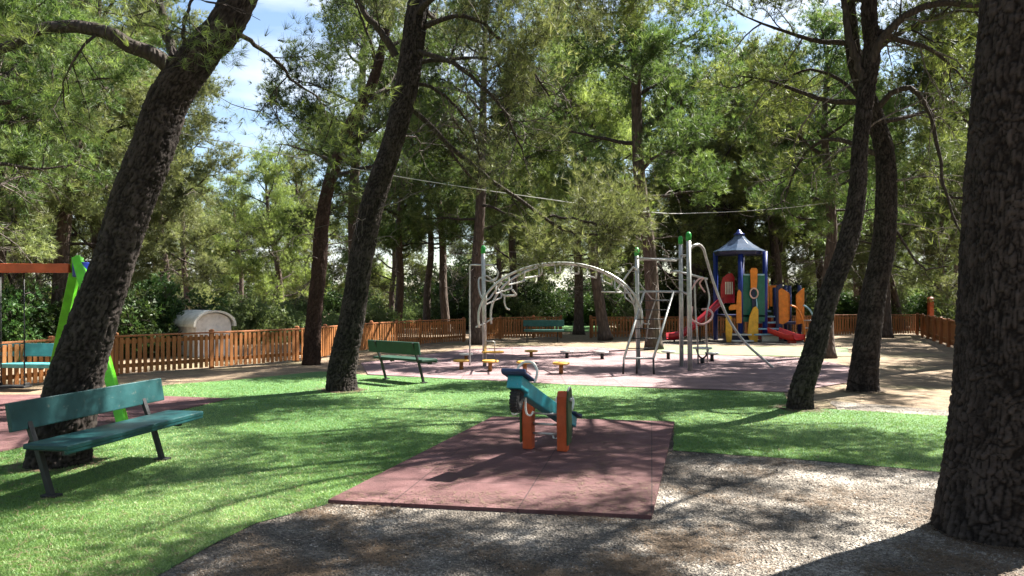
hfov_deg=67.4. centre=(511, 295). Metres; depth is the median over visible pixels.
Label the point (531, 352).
stepping stool
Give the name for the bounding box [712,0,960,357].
pine tree
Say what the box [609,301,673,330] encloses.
shrub
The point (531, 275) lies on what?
pine tree
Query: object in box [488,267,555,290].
shrub
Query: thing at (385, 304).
shrub
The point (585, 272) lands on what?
pine tree
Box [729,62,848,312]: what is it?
pine tree
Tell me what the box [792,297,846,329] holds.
shrub
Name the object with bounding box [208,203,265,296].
pine tree
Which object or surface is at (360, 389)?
trunk litter
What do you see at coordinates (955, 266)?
pine tree
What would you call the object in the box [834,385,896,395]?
trunk litter
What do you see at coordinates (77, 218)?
pine tree
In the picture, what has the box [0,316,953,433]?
ground
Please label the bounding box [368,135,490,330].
pine tree
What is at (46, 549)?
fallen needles
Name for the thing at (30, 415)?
park bench
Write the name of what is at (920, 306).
shrub
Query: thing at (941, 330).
picket fence
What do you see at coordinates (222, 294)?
shrub
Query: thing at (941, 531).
trunk litter
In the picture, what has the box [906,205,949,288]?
pine tree
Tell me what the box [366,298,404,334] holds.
shrub
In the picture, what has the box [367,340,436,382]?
park bench
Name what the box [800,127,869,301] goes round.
pine tree
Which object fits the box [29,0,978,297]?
sky
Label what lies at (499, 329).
picket fence
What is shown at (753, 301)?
play tower
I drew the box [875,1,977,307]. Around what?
pine tree
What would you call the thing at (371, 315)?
shrub
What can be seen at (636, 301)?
climbing frame
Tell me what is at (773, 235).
pine tree
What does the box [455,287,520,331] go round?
shrub
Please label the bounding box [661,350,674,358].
stepping stool
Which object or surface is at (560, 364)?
stepping stool
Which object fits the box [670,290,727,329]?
shrub
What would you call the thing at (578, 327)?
pine tree
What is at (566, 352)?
stepping stool
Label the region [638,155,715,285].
pine tree
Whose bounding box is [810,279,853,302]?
shrub
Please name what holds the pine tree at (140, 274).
on the ground at (915, 370)
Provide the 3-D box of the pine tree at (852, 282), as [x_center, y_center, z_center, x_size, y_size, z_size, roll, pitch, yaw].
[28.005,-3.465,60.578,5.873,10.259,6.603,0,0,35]
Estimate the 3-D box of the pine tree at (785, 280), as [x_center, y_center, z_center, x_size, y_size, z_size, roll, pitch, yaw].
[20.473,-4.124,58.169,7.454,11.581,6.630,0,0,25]
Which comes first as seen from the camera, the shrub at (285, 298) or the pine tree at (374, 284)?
the pine tree at (374, 284)
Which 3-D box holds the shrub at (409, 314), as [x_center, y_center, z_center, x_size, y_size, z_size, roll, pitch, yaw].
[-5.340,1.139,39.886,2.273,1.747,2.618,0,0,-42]
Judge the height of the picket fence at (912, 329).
0.925 m
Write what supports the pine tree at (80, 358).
on the ground at (915, 370)
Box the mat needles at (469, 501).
[328,427,666,514]
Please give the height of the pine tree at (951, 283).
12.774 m
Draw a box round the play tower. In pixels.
[666,229,812,342]
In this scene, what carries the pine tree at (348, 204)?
on the ground at (915, 370)
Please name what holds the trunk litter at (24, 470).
on the turf
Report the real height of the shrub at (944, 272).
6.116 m
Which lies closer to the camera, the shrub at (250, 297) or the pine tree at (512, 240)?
the pine tree at (512, 240)
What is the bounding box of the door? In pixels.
[206,327,221,353]
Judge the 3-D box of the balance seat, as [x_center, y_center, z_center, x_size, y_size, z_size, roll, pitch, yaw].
[4.638,1.445,18.709,0.480,0.410,0.475,0,0,0]
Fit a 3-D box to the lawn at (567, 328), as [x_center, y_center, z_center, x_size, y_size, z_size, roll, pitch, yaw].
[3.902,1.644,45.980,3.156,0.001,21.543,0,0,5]
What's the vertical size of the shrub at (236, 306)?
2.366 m
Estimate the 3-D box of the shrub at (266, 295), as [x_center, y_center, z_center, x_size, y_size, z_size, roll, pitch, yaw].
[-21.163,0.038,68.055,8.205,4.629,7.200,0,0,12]
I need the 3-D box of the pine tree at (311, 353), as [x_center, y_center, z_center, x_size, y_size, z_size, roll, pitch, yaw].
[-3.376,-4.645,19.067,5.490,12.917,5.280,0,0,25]
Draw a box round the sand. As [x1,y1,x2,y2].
[658,346,850,355]
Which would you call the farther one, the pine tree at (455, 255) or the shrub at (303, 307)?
the pine tree at (455, 255)
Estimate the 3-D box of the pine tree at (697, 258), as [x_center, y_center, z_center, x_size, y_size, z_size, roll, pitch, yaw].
[8.740,-4.905,33.832,7.546,13.217,8.520,0,0,44]
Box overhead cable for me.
[103,117,823,213]
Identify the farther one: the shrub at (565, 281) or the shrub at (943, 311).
the shrub at (565, 281)
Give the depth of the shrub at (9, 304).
18.93 m
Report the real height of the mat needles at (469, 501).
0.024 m
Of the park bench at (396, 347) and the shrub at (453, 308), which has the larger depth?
the shrub at (453, 308)
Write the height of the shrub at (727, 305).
3.654 m
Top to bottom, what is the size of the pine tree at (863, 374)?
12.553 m
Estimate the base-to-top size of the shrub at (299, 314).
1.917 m
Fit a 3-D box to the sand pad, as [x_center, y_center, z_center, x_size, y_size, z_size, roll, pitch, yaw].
[8.344,1.645,27.717,6.534,0.001,3.451,0,0,0]
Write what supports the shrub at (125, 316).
on the ground at (915, 370)
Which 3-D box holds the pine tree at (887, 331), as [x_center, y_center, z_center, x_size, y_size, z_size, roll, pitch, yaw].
[15.156,-3.523,30.725,5.070,10.368,6.274,0,0,-37]
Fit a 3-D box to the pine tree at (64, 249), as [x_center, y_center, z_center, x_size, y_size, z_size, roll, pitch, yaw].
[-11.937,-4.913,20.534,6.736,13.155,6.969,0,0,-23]
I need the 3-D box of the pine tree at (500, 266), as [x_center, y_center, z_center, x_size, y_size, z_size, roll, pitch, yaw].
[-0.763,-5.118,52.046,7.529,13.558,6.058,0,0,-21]
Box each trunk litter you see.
[1,449,144,476]
[308,388,379,394]
[763,403,825,413]
[825,486,1023,562]
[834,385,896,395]
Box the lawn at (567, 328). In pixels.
[554,323,594,331]
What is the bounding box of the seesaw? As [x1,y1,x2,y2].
[501,361,581,451]
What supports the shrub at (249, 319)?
on the ground at (915, 370)
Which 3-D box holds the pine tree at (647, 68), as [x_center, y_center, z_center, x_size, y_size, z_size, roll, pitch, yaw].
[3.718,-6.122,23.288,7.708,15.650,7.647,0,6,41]
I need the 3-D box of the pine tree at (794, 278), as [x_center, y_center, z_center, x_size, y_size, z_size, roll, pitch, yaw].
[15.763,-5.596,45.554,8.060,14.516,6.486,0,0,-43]
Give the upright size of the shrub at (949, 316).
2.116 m
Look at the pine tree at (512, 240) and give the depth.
37.88 m
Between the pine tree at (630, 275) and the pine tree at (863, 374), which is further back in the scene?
the pine tree at (630, 275)
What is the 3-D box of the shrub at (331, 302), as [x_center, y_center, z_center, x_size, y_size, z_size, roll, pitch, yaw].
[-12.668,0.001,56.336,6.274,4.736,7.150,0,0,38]
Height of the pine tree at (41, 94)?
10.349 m
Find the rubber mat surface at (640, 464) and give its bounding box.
[328,416,674,518]
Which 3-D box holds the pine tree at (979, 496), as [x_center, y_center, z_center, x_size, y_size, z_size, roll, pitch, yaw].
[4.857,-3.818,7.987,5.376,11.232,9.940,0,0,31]
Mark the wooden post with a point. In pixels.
(930, 308)
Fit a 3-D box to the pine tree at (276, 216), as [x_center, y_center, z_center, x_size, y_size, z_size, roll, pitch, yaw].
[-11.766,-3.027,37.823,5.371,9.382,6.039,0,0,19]
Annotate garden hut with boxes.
[169,310,235,356]
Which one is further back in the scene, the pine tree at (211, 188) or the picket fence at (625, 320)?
the pine tree at (211, 188)
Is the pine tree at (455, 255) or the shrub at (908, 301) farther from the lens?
the pine tree at (455, 255)
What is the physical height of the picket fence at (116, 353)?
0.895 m
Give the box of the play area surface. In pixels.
[361,346,848,391]
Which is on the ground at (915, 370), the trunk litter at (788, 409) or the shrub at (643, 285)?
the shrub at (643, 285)
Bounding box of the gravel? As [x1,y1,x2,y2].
[158,401,1023,575]
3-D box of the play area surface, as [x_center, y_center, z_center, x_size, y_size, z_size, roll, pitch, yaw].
[2.455,1.639,19.073,10.955,0.010,10.161,0,0,26]
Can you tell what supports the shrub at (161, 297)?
on the ground at (915, 370)
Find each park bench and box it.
[2,343,53,369]
[5,378,202,497]
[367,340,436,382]
[523,320,563,341]
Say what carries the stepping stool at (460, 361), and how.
on the play area surface
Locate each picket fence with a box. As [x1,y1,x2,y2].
[0,328,299,384]
[295,317,465,361]
[486,315,561,338]
[589,315,810,337]
[834,314,915,334]
[916,313,955,346]
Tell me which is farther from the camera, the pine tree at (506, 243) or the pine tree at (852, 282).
the pine tree at (852, 282)
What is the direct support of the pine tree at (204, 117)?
on the ground at (915, 370)
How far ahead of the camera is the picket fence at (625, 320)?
30.17 m
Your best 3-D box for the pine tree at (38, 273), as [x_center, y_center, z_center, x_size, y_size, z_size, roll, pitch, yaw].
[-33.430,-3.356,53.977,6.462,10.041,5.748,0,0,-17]
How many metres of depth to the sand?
23.11 m
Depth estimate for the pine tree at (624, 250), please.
66.10 m
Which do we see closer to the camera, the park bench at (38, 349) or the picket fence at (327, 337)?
the park bench at (38, 349)
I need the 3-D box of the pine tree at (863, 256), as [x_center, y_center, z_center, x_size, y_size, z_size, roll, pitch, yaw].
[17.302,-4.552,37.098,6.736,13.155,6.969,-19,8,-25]
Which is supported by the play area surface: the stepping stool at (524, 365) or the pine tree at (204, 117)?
the stepping stool at (524, 365)
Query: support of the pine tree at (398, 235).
on the ground at (915, 370)
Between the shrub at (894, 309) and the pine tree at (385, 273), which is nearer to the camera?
the shrub at (894, 309)
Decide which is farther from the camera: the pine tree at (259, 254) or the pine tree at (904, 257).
the pine tree at (259, 254)
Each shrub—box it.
[1,279,60,361]
[5,300,60,361]
[38,271,228,358]
[48,288,170,359]
[48,289,131,335]
[136,303,205,356]
[176,270,257,310]
[218,291,275,330]
[229,287,260,303]
[230,296,297,344]
[252,276,284,308]
[265,295,324,320]
[265,300,305,340]
[270,283,323,310]
[278,309,338,343]
[289,268,386,315]
[331,301,386,339]
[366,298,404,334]
[368,287,404,311]
[381,272,420,310]
[389,302,422,327]
[404,256,507,312]
[418,275,504,329]
[419,297,439,325]
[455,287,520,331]
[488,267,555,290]
[489,295,554,331]
[499,278,572,328]
[508,278,594,324]
[555,272,644,324]
[558,276,620,296]
[607,270,660,306]
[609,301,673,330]
[619,273,704,329]
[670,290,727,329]
[683,273,772,330]
[735,299,794,325]
[783,279,816,326]
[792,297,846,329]
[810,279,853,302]
[835,295,859,326]
[841,298,919,328]
[896,287,923,322]
[902,289,954,326]
[910,285,943,295]
[915,255,953,297]
[934,297,955,318]
[942,304,955,319]
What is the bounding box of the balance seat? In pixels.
[693,347,711,362]
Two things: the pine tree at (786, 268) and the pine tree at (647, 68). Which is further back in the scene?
the pine tree at (786, 268)
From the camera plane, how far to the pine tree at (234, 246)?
49.55 m
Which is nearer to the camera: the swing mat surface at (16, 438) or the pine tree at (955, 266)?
the swing mat surface at (16, 438)
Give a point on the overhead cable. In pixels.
(506, 193)
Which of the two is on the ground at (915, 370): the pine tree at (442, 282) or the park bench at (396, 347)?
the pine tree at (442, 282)
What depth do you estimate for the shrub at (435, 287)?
50.92 m
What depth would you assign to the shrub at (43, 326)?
19.39 m
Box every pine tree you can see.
[0,0,109,361]
[0,0,165,281]
[0,0,199,317]
[0,0,419,470]
[4,0,208,302]
[4,2,120,297]
[4,214,78,297]
[73,186,145,281]
[86,0,257,296]
[104,164,205,304]
[145,128,237,309]
[171,170,249,295]
[189,169,271,307]
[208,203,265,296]
[217,142,333,306]
[243,142,347,303]
[247,0,456,300]
[255,170,312,283]
[261,0,494,364]
[295,0,678,391]
[328,177,395,295]
[331,35,473,333]
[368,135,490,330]
[369,188,438,312]
[383,0,580,343]
[388,97,507,334]
[447,153,517,280]
[449,126,536,296]
[454,45,588,302]
[473,1,657,340]
[486,83,608,291]
[497,0,758,349]
[504,217,561,289]
[508,31,683,334]
[564,43,691,309]
[567,185,631,314]
[590,0,979,392]
[600,0,979,409]
[600,182,654,275]
[614,31,802,331]
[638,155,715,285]
[647,57,796,331]
[694,26,834,327]
[694,37,810,295]
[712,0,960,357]
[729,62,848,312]
[750,40,866,300]
[754,221,823,290]
[758,223,824,296]
[796,124,918,301]
[798,77,961,337]
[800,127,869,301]
[809,71,941,328]
[842,224,906,294]
[867,98,970,311]
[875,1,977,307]
[900,143,962,293]
[901,44,974,310]
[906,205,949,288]
[930,0,1023,550]
[935,118,965,217]
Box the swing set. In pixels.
[0,255,127,421]
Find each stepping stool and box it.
[453,359,468,369]
[459,353,472,358]
[482,360,497,370]
[516,361,530,372]
[525,350,537,356]
[553,362,569,373]
[560,350,573,357]
[595,351,608,358]
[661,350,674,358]
[705,352,718,360]
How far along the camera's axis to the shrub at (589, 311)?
43.26 m
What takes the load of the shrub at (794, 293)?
on the ground at (915, 370)
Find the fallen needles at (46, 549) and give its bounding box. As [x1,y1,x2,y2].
[0,391,943,575]
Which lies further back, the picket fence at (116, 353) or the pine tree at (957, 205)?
the pine tree at (957, 205)
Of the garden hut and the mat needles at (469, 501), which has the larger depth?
the garden hut
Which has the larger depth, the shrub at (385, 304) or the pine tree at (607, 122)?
the shrub at (385, 304)
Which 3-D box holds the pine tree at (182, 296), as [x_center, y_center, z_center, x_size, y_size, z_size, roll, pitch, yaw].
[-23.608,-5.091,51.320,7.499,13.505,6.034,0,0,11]
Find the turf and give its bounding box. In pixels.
[0,371,947,575]
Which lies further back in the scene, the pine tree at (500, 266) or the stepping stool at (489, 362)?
the pine tree at (500, 266)
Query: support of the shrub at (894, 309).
on the ground at (915, 370)
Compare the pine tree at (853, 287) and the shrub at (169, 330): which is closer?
the shrub at (169, 330)
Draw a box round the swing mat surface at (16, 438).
[0,395,229,451]
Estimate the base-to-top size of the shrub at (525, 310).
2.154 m
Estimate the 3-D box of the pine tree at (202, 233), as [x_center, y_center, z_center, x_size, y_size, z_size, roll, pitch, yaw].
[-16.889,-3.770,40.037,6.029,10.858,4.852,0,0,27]
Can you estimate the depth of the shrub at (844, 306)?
39.20 m
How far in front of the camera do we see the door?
21.02 m
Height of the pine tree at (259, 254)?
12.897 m
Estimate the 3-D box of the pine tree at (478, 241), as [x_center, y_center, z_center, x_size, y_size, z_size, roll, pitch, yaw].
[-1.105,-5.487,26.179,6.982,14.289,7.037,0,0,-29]
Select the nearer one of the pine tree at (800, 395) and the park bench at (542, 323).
the pine tree at (800, 395)
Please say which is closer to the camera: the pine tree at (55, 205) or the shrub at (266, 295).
the pine tree at (55, 205)
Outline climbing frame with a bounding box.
[469,232,773,373]
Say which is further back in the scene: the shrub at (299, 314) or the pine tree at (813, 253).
the pine tree at (813, 253)
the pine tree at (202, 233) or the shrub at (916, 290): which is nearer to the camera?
the pine tree at (202, 233)
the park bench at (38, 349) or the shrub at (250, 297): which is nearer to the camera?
the park bench at (38, 349)
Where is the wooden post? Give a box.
[927,297,933,315]
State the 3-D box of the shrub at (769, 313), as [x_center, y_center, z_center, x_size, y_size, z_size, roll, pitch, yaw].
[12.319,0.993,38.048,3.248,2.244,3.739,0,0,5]
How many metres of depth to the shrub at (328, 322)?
26.72 m
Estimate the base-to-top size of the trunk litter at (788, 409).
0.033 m
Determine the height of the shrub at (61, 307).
2.263 m
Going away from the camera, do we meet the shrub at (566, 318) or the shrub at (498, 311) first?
the shrub at (498, 311)
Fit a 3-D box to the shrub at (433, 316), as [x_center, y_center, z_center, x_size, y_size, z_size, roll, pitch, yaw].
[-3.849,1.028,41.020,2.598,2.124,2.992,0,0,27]
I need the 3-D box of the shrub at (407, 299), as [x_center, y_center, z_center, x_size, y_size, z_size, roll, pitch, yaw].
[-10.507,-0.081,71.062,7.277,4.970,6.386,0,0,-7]
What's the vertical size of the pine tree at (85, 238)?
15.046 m
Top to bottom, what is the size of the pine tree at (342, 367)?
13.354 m
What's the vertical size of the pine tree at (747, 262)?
12.693 m
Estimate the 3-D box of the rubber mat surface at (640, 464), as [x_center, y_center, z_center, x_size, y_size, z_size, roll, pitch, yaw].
[0.319,1.632,7.996,2.520,0.032,4.560,0,0,14]
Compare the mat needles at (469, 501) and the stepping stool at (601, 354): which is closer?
the mat needles at (469, 501)
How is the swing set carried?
on the swing mat surface at (16, 438)
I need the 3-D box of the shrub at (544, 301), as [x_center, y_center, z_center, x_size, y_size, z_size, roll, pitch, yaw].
[0.899,0.556,39.887,4.430,3.140,5.049,0,0,0]
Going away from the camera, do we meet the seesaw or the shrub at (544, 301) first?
the seesaw
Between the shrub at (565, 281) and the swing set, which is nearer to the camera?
the swing set
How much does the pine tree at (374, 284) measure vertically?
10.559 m
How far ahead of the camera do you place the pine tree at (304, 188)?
47.07 m
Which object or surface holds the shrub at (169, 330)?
on the ground at (915, 370)
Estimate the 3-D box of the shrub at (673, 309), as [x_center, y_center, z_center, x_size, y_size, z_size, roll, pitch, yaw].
[7.832,0.409,38.160,4.430,3.563,5.049,0,0,-14]
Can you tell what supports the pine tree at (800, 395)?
on the ground at (915, 370)
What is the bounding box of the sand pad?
[662,339,803,344]
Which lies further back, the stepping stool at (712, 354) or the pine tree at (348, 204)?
the pine tree at (348, 204)

